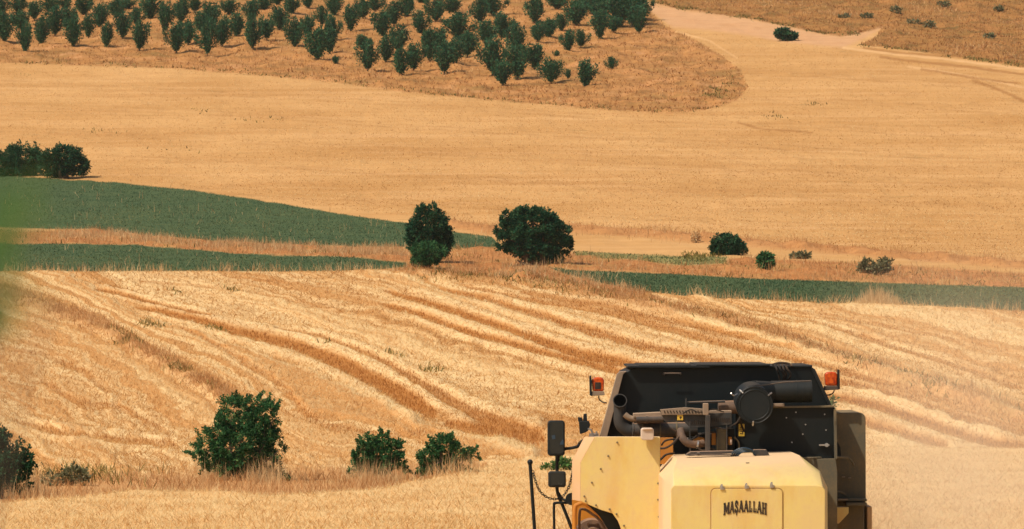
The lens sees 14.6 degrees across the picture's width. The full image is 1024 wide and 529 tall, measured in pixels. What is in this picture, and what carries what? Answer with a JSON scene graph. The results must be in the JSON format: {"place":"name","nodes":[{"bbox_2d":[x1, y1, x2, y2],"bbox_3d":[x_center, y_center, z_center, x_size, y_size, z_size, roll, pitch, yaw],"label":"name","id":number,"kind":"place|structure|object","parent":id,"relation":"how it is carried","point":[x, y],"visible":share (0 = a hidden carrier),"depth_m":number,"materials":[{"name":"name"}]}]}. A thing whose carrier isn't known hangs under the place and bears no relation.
{"place":"outdoors","nodes":[
{"label":"outdoors","id":0,"kind":"place"},
{"bbox_2d":[0,0,1023,528],"bbox_3d":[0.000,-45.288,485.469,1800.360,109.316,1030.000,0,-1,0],"label":"ground","id":1,"kind":"structure","parent":0,"point":[702,26],"depth_m":338.04,"materials":[{"name":"plant"}]},
{"bbox_2d":[0,8,16,41],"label":"orchard tree","id":2,"kind":"object","parent":1,"relation":"on","point":[6,28],"visible":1,"depth_m":532.01,"materials":[{"name":"green plant"}]},
{"bbox_2d":[8,6,30,27],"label":"orchard tree","id":3,"kind":"object","parent":1,"relation":"on","point":[21,14],"visible":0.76,"depth_m":551.94,"materials":[{"name":"green plant"}]},
{"bbox_2d":[0,422,42,497],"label":"shrub","id":4,"kind":"object","parent":1,"relation":"on","point":[17,461],"visible":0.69,"depth_m":92.59,"materials":[{"name":"green plant"}]},
{"bbox_2d":[0,139,46,176],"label":"tree","id":5,"kind":"object","parent":1,"relation":"on","point":[14,161],"visible":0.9,"depth_m":365.06,"materials":[{"name":"green plant"}]},
{"bbox_2d":[13,18,33,50],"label":"orchard tree","id":6,"kind":"object","parent":1,"relation":"on","point":[24,38],"visible":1,"depth_m":518.34,"materials":[{"name":"green plant"}]},
{"bbox_2d":[0,150,63,488],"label":"plant","id":7,"kind":"object","parent":1,"relation":"on","point":[8,321],"visible":1,"depth_m":1.28,"materials":[{"name":"green plant"}]},
{"bbox_2d":[27,0,45,20],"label":"orchard tree","id":8,"kind":"object","parent":1,"relation":"on","point":[34,8],"visible":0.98,"depth_m":568.35,"materials":[{"name":"green plant"}]},
{"bbox_2d":[33,14,52,43],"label":"orchard tree","id":9,"kind":"object","parent":1,"relation":"on","point":[42,31],"visible":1,"depth_m":529.39,"materials":[{"name":"green plant"}]},
{"bbox_2d":[42,4,67,35],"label":"orchard tree","id":10,"kind":"object","parent":1,"relation":"on","point":[55,23],"visible":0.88,"depth_m":542.89,"materials":[{"name":"green plant"}]},
{"bbox_2d":[36,141,91,178],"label":"tree","id":11,"kind":"object","parent":1,"relation":"on","point":[59,162],"visible":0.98,"depth_m":361.78,"materials":[{"name":"green plant"}]},
{"bbox_2d":[38,461,93,486],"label":"shrub","id":12,"kind":"object","parent":1,"relation":"on","point":[76,469],"visible":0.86,"depth_m":99.09,"materials":[{"name":"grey plant"}]},
{"bbox_2d":[61,13,84,46],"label":"orchard tree","id":13,"kind":"object","parent":1,"relation":"on","point":[73,34],"visible":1,"depth_m":526.65,"materials":[{"name":"green plant"}]},
{"bbox_2d":[72,0,94,14],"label":"orchard tree","id":14,"kind":"object","parent":1,"relation":"on","point":[82,8],"visible":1,"depth_m":574.08,"materials":[{"name":"green plant"}]},
{"bbox_2d":[83,11,98,37],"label":"orchard tree","id":15,"kind":"object","parent":1,"relation":"on","point":[88,23],"visible":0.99,"depth_m":540.00,"materials":[{"name":"green plant"}]},
{"bbox_2d":[91,0,110,26],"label":"orchard tree","id":16,"kind":"object","parent":1,"relation":"on","point":[102,15],"visible":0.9,"depth_m":554.78,"materials":[{"name":"green plant"}]},
{"bbox_2d":[100,20,114,46],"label":"orchard tree","id":17,"kind":"object","parent":1,"relation":"on","point":[107,35],"visible":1,"depth_m":526.80,"materials":[{"name":"green plant"}]},
{"bbox_2d":[102,0,128,16],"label":"orchard tree","id":18,"kind":"object","parent":1,"relation":"on","point":[118,5],"visible":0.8,"depth_m":568.08,"materials":[{"name":"green plant"}]},
{"bbox_2d":[113,9,133,38],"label":"orchard tree","id":19,"kind":"object","parent":1,"relation":"on","point":[122,22],"visible":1,"depth_m":538.60,"materials":[{"name":"green plant"}]},
{"bbox_2d":[127,6,147,23],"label":"orchard tree","id":20,"kind":"object","parent":1,"relation":"on","point":[136,12],"visible":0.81,"depth_m":557.91,"materials":[{"name":"green plant"}]},
{"bbox_2d":[130,16,151,50],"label":"orchard tree","id":21,"kind":"object","parent":1,"relation":"on","point":[140,38],"visible":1,"depth_m":523.45,"materials":[{"name":"green plant"}]},
{"bbox_2d":[138,0,164,18],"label":"orchard tree","id":22,"kind":"object","parent":1,"relation":"on","point":[150,7],"visible":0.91,"depth_m":566.05,"materials":[{"name":"green plant"}]},
{"bbox_2d":[157,0,177,29],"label":"orchard tree","id":23,"kind":"object","parent":1,"relation":"on","point":[165,14],"visible":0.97,"depth_m":550.05,"materials":[{"name":"green plant"}]},
{"bbox_2d":[162,20,188,52],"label":"orchard tree","id":24,"kind":"object","parent":1,"relation":"on","point":[176,38],"visible":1,"depth_m":519.91,"materials":[{"name":"green plant"}]},
{"bbox_2d":[174,0,190,21],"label":"orchard tree","id":25,"kind":"object","parent":1,"relation":"on","point":[182,7],"visible":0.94,"depth_m":561.23,"materials":[{"name":"green plant"}]},
{"bbox_2d":[178,16,196,44],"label":"orchard tree","id":26,"kind":"object","parent":1,"relation":"on","point":[189,31],"visible":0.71,"depth_m":531.36,"materials":[{"name":"green plant"}]},
{"bbox_2d":[192,10,212,30],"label":"orchard tree","id":27,"kind":"object","parent":1,"relation":"on","point":[198,14],"visible":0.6,"depth_m":548.62,"materials":[{"name":"green plant"}]},
{"bbox_2d":[191,15,220,54],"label":"orchard tree","id":28,"kind":"object","parent":1,"relation":"on","point":[207,39],"visible":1,"depth_m":517.15,"materials":[{"name":"green plant"}]},
{"bbox_2d":[202,0,222,23],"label":"orchard tree","id":29,"kind":"object","parent":1,"relation":"on","point":[213,11],"visible":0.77,"depth_m":555.05,"materials":[{"name":"green plant"}]},
{"bbox_2d":[212,15,235,46],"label":"orchard tree","id":30,"kind":"object","parent":1,"relation":"on","point":[224,31],"visible":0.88,"depth_m":530.23,"materials":[{"name":"green plant"}]},
{"bbox_2d":[218,0,241,14],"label":"orchard tree","id":31,"kind":"object","parent":1,"relation":"on","point":[230,6],"visible":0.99,"depth_m":573.49,"materials":[{"name":"green plant"}]},
{"bbox_2d":[223,10,245,36],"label":"orchard tree","id":32,"kind":"object","parent":1,"relation":"on","point":[238,21],"visible":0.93,"depth_m":542.90,"materials":[{"name":"green plant"}]},
{"bbox_2d":[182,389,291,480],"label":"shrub","id":33,"kind":"object","parent":1,"relation":"on","point":[264,439],"visible":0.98,"depth_m":102.04,"materials":[{"name":"green plant"}]},
{"bbox_2d":[239,0,261,19],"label":"orchard tree","id":34,"kind":"object","parent":1,"relation":"on","point":[252,7],"visible":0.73,"depth_m":561.99,"materials":[{"name":"green plant"}]},
{"bbox_2d":[244,13,265,49],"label":"orchard tree","id":35,"kind":"object","parent":1,"relation":"on","point":[250,34],"visible":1,"depth_m":525.71,"materials":[{"name":"green plant"}]},
{"bbox_2d":[257,16,275,40],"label":"orchard tree","id":36,"kind":"object","parent":1,"relation":"on","point":[269,26],"visible":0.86,"depth_m":539.99,"materials":[{"name":"green plant"}]},
{"bbox_2d":[268,5,292,28],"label":"orchard tree","id":37,"kind":"object","parent":1,"relation":"on","point":[279,14],"visible":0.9,"depth_m":552.86,"materials":[{"name":"green plant"}]},
{"bbox_2d":[282,0,301,13],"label":"orchard tree","id":38,"kind":"object","parent":1,"relation":"on","point":[293,4],"visible":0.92,"depth_m":576.10,"materials":[{"name":"green plant"}]},
{"bbox_2d":[281,15,304,46],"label":"orchard tree","id":39,"kind":"object","parent":1,"relation":"on","point":[294,33],"visible":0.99,"depth_m":527.89,"materials":[{"name":"green plant"}]},
{"bbox_2d":[299,12,315,32],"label":"orchard tree","id":40,"kind":"object","parent":1,"relation":"on","point":[306,21],"visible":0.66,"depth_m":543.66,"materials":[{"name":"green plant"}]},
{"bbox_2d":[302,24,328,59],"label":"orchard tree","id":41,"kind":"object","parent":1,"relation":"on","point":[318,40],"visible":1,"depth_m":510.43,"materials":[{"name":"green plant"}]},
{"bbox_2d":[313,5,328,23],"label":"orchard tree","id":42,"kind":"object","parent":1,"relation":"on","point":[320,11],"visible":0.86,"depth_m":559.68,"materials":[{"name":"green plant"}]},
{"bbox_2d":[323,24,337,53],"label":"orchard tree","id":43,"kind":"object","parent":1,"relation":"on","point":[331,38],"visible":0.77,"depth_m":521.12,"materials":[{"name":"green plant"}]},
{"bbox_2d":[323,13,343,35],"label":"orchard tree","id":44,"kind":"object","parent":1,"relation":"on","point":[330,18],"visible":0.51,"depth_m":537.70,"materials":[{"name":"green plant"}]},
{"bbox_2d":[323,0,344,14],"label":"orchard tree","id":45,"kind":"object","parent":1,"relation":"on","point":[334,6],"visible":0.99,"depth_m":573.35,"materials":[{"name":"green plant"}]},
{"bbox_2d":[342,3,362,30],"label":"orchard tree","id":46,"kind":"object","parent":1,"relation":"on","point":[351,18],"visible":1,"depth_m":552.12,"materials":[{"name":"green plant"}]},
{"bbox_2d":[352,0,371,18],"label":"orchard tree","id":47,"kind":"object","parent":1,"relation":"on","point":[364,4],"visible":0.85,"depth_m":570.02,"materials":[{"name":"green plant"}]},
{"bbox_2d":[353,39,380,70],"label":"orchard tree","id":48,"kind":"object","parent":1,"relation":"on","point":[367,59],"visible":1,"depth_m":494.46,"materials":[{"name":"green plant"}]},
{"bbox_2d":[346,426,412,477],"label":"shrub","id":49,"kind":"object","parent":1,"relation":"on","point":[373,448],"visible":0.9,"depth_m":102.49,"materials":[{"name":"green plant"}]},
{"bbox_2d":[369,7,391,35],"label":"orchard tree","id":50,"kind":"object","parent":1,"relation":"on","point":[380,25],"visible":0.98,"depth_m":544.31,"materials":[{"name":"green plant"}]},
{"bbox_2d":[377,30,397,61],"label":"orchard tree","id":51,"kind":"object","parent":1,"relation":"on","point":[385,47],"visible":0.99,"depth_m":508.08,"materials":[{"name":"green plant"}]},
{"bbox_2d":[383,0,407,25],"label":"orchard tree","id":52,"kind":"object","parent":1,"relation":"on","point":[393,7],"visible":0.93,"depth_m":560.34,"materials":[{"name":"green plant"}]},
{"bbox_2d":[387,23,412,48],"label":"orchard tree","id":53,"kind":"object","parent":1,"relation":"on","point":[401,34],"visible":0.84,"depth_m":523.82,"materials":[{"name":"green plant"}]},
{"bbox_2d":[391,45,414,74],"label":"orchard tree","id":54,"kind":"object","parent":1,"relation":"on","point":[400,60],"visible":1,"depth_m":487.04,"materials":[{"name":"green plant"}]},
{"bbox_2d":[397,0,414,16],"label":"orchard tree","id":55,"kind":"object","parent":1,"relation":"on","point":[409,4],"visible":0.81,"depth_m":573.71,"materials":[{"name":"green plant"}]},
{"bbox_2d":[405,40,428,70],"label":"orchard tree","id":56,"kind":"object","parent":1,"relation":"on","point":[417,51],"visible":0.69,"depth_m":495.85,"materials":[{"name":"green plant"}]},
{"bbox_2d":[411,9,432,32],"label":"orchard tree","id":57,"kind":"object","parent":1,"relation":"on","point":[420,24],"visible":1,"depth_m":547.65,"materials":[{"name":"green plant"}]},
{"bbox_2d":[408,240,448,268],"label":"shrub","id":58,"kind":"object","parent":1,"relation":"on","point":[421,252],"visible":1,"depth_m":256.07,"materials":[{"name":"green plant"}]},
{"bbox_2d":[402,200,455,261],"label":"tree","id":59,"kind":"object","parent":1,"relation":"on","point":[418,229],"visible":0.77,"depth_m":260.80,"materials":[{"name":"green plant"}]},
{"bbox_2d":[420,25,445,61],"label":"orchard tree","id":60,"kind":"object","parent":1,"relation":"on","point":[427,37],"visible":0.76,"depth_m":509.79,"materials":[{"name":"green plant"}]},
{"bbox_2d":[422,0,445,21],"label":"orchard tree","id":61,"kind":"object","parent":1,"relation":"on","point":[436,10],"visible":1,"depth_m":565.63,"materials":[{"name":"green plant"}]},
{"bbox_2d":[430,39,454,73],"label":"orchard tree","id":62,"kind":"object","parent":1,"relation":"on","point":[444,54],"visible":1,"depth_m":490.73,"materials":[{"name":"green plant"}]},
{"bbox_2d":[414,431,483,476],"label":"shrub","id":63,"kind":"object","parent":1,"relation":"on","point":[434,449],"visible":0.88,"depth_m":102.48,"materials":[{"name":"green plant"}]},
{"bbox_2d":[440,0,462,12],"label":"orchard tree","id":64,"kind":"object","parent":1,"relation":"on","point":[451,5],"visible":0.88,"depth_m":577.71,"materials":[{"name":"green plant"}]},
{"bbox_2d":[447,35,467,63],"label":"orchard tree","id":65,"kind":"object","parent":1,"relation":"on","point":[458,52],"visible":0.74,"depth_m":502.80,"materials":[{"name":"green plant"}]},
{"bbox_2d":[439,10,480,37],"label":"orchard tree","id":66,"kind":"object","parent":1,"relation":"on","point":[458,25],"visible":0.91,"depth_m":540.68,"materials":[{"name":"green plant"}]},
{"bbox_2d":[454,27,480,56],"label":"orchard tree","id":67,"kind":"object","parent":1,"relation":"on","point":[471,42],"visible":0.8,"depth_m":516.20,"materials":[{"name":"green plant"}]},
{"bbox_2d":[468,0,490,21],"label":"orchard tree","id":68,"kind":"object","parent":1,"relation":"on","point":[481,10],"visible":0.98,"depth_m":564.36,"materials":[{"name":"green plant"}]},
{"bbox_2d":[476,18,502,42],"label":"orchard tree","id":69,"kind":"object","parent":1,"relation":"on","point":[487,30],"visible":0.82,"depth_m":532.21,"materials":[{"name":"green plant"}]},
{"bbox_2d":[473,34,512,75],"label":"orchard tree","id":70,"kind":"object","parent":1,"relation":"on","point":[491,48],"visible":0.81,"depth_m":490.65,"materials":[{"name":"green plant"}]},
{"bbox_2d":[482,0,510,14],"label":"orchard tree","id":71,"kind":"object","parent":1,"relation":"on","point":[496,5],"visible":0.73,"depth_m":576.64,"materials":[{"name":"green plant"}]},
{"bbox_2d":[490,56,514,85],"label":"orchard tree","id":72,"kind":"object","parent":1,"relation":"on","point":[501,72],"visible":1,"depth_m":474.45,"materials":[{"name":"green plant"}]},
{"bbox_2d":[491,11,516,36],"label":"orchard tree","id":73,"kind":"object","parent":1,"relation":"on","point":[502,20],"visible":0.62,"depth_m":542.04,"materials":[{"name":"green plant"}]},
{"bbox_2d":[0,267,1023,479],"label":"straw swath","id":74,"kind":"object","parent":1,"relation":"on","point":[324,402],"visible":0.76,"depth_m":177.92,"materials":[{"name":"plant"}]},
{"bbox_2d":[0,443,1023,528],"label":"straw stubble","id":75,"kind":"object","parent":1,"relation":"on","point":[307,522],"visible":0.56,"depth_m":84.47,"materials":[{"name":"plant"}]},
{"bbox_2d":[0,32,1023,256],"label":"hill stubble","id":76,"kind":"object","parent":1,"relation":"on","point":[876,243],"visible":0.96,"depth_m":378.76,"materials":[{"name":"plant"}]},
{"bbox_2d":[0,211,1023,502],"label":"dry grass","id":77,"kind":"structure","parent":1,"relation":"on","point":[178,479],"depth_m":181.98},
{"bbox_2d":[0,175,1023,310],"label":"green crop","id":78,"kind":"object","parent":1,"relation":"on","point":[914,294],"visible":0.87,"depth_m":267.14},
{"bbox_2d":[0,0,1023,112],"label":"hill grass","id":79,"kind":"structure","parent":1,"relation":"on","point":[958,47],"depth_m":524.93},
{"bbox_2d":[500,21,527,48],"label":"orchard tree","id":80,"kind":"object","parent":1,"relation":"on","point":[516,30],"visible":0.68,"depth_m":520.29,"materials":[{"name":"green plant"}]},
{"bbox_2d":[5,1,1023,490],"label":"green weeds","id":81,"kind":"object","parent":1,"relation":"on","point":[697,255],"visible":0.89,"depth_m":245.58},
{"bbox_2d":[6,276,1023,448],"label":"combed stubble","id":82,"kind":"object","parent":1,"relation":"on","point":[606,366],"visible":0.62,"depth_m":167.01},
{"bbox_2d":[501,39,529,79],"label":"orchard tree","id":83,"kind":"object","parent":1,"relation":"on","point":[517,57],"visible":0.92,"depth_m":482.89,"materials":[{"name":"green plant"}]},
{"bbox_2d":[491,204,574,265],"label":"tree","id":84,"kind":"object","parent":1,"relation":"on","point":[527,242],"visible":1,"depth_m":258.36,"materials":[{"name":"green plant"}]},
{"bbox_2d":[522,0,545,23],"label":"orchard tree","id":85,"kind":"object","parent":1,"relation":"on","point":[535,8],"visible":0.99,"depth_m":565.29,"materials":[{"name":"green plant"}]},
{"bbox_2d":[523,42,544,69],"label":"orchard tree","id":86,"kind":"object","parent":1,"relation":"on","point":[535,53],"visible":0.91,"depth_m":497.31,"materials":[{"name":"green plant"}]},
{"bbox_2d":[530,20,548,41],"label":"orchard tree","id":87,"kind":"object","parent":1,"relation":"on","point":[536,31],"visible":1,"depth_m":534.81,"materials":[{"name":"green plant"}]},
{"bbox_2d":[539,15,558,36],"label":"orchard tree","id":88,"kind":"object","parent":1,"relation":"on","point":[552,26],"visible":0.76,"depth_m":541.69,"materials":[{"name":"green plant"}]},
{"bbox_2d":[535,56,565,83],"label":"orchard tree","id":89,"kind":"object","parent":1,"relation":"on","point":[551,71],"visible":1,"depth_m":477.92,"materials":[{"name":"green plant"}]},
{"bbox_2d":[539,455,572,470],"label":"shrub","id":90,"kind":"object","parent":1,"relation":"on","point":[565,463],"visible":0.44,"depth_m":103.67,"materials":[{"name":"green plant"}]},
{"bbox_2d":[552,12,570,30],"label":"orchard tree","id":91,"kind":"object","parent":1,"relation":"on","point":[563,21],"visible":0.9,"depth_m":552.85,"materials":[{"name":"green plant"}]},
{"bbox_2d":[558,28,575,50],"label":"orchard tree","id":92,"kind":"object","parent":1,"relation":"on","point":[568,42],"visible":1,"depth_m":520.88,"materials":[{"name":"green plant"}]},
{"bbox_2d":[561,0,589,25],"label":"orchard tree","id":93,"kind":"object","parent":1,"relation":"on","point":[576,12],"visible":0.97,"depth_m":561.91,"materials":[{"name":"green plant"}]},
{"bbox_2d":[572,28,591,46],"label":"orchard tree","id":94,"kind":"object","parent":1,"relation":"on","point":[581,38],"visible":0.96,"depth_m":527.37,"materials":[{"name":"green plant"}]},
{"bbox_2d":[575,57,600,85],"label":"orchard tree","id":95,"kind":"object","parent":1,"relation":"on","point":[586,73],"visible":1,"depth_m":472.23,"materials":[{"name":"green plant"}]},
{"bbox_2d":[587,7,609,38],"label":"orchard tree","id":96,"kind":"object","parent":1,"relation":"on","point":[600,23],"visible":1,"depth_m":539.42,"materials":[{"name":"green plant"}]},
{"bbox_2d":[607,14,622,32],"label":"orchard tree","id":97,"kind":"object","parent":1,"relation":"on","point":[615,23],"visible":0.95,"depth_m":550.64,"materials":[{"name":"green plant"}]},
{"bbox_2d":[596,0,638,26],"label":"orchard tree","id":98,"kind":"object","parent":1,"relation":"on","point":[618,8],"visible":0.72,"depth_m":557.65,"materials":[{"name":"green plant"}]},
{"bbox_2d":[625,4,648,33],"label":"orchard tree","id":99,"kind":"object","parent":1,"relation":"on","point":[638,18],"visible":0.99,"depth_m":549.60,"materials":[{"name":"green plant"}]},
{"bbox_2d":[527,362,871,528],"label":"combine harvester","id":100,"kind":"object","parent":1,"relation":"on","point":[723,445],"visible":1,"depth_m":43.77,"materials":[{"name":"yellow paint"}]},
{"bbox_2d":[710,482,782,528],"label":"hood door","id":101,"kind":"structure","parent":100,"relation":"in","point":[746,508],"depth_m":41.97,"materials":[{"name":"yellow paint"}]},
{"bbox_2d":[707,231,748,254],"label":"shrub","id":102,"kind":"object","parent":1,"relation":"on","point":[736,244],"visible":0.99,"depth_m":268.84,"materials":[{"name":"green plant"}]},
{"bbox_2d":[755,250,776,269],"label":"shrub","id":103,"kind":"object","parent":1,"relation":"on","point":[763,257],"visible":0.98,"depth_m":253.14,"materials":[{"name":"green plant"}]},
{"bbox_2d":[773,26,798,40],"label":"shrub","id":104,"kind":"object","parent":1,"relation":"on","point":[783,33],"visible":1,"depth_m":535.25,"materials":[{"name":"green plant"}]},
{"bbox_2d":[856,255,894,274],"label":"shrub","id":105,"kind":"object","parent":1,"relation":"on","point":[883,265],"visible":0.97,"depth_m":249.50,"materials":[{"name":"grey plant"}]},
{"bbox_2d":[850,285,916,305],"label":"grass tuft","id":106,"kind":"object","parent":1,"relation":"on","point":[870,295],"visible":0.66,"depth_m":224.83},
{"bbox_2d":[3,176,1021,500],"bbox_3d":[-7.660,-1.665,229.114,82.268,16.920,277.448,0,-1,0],"label":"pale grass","id":107,"kind":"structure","parent":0,"point":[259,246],"depth_m":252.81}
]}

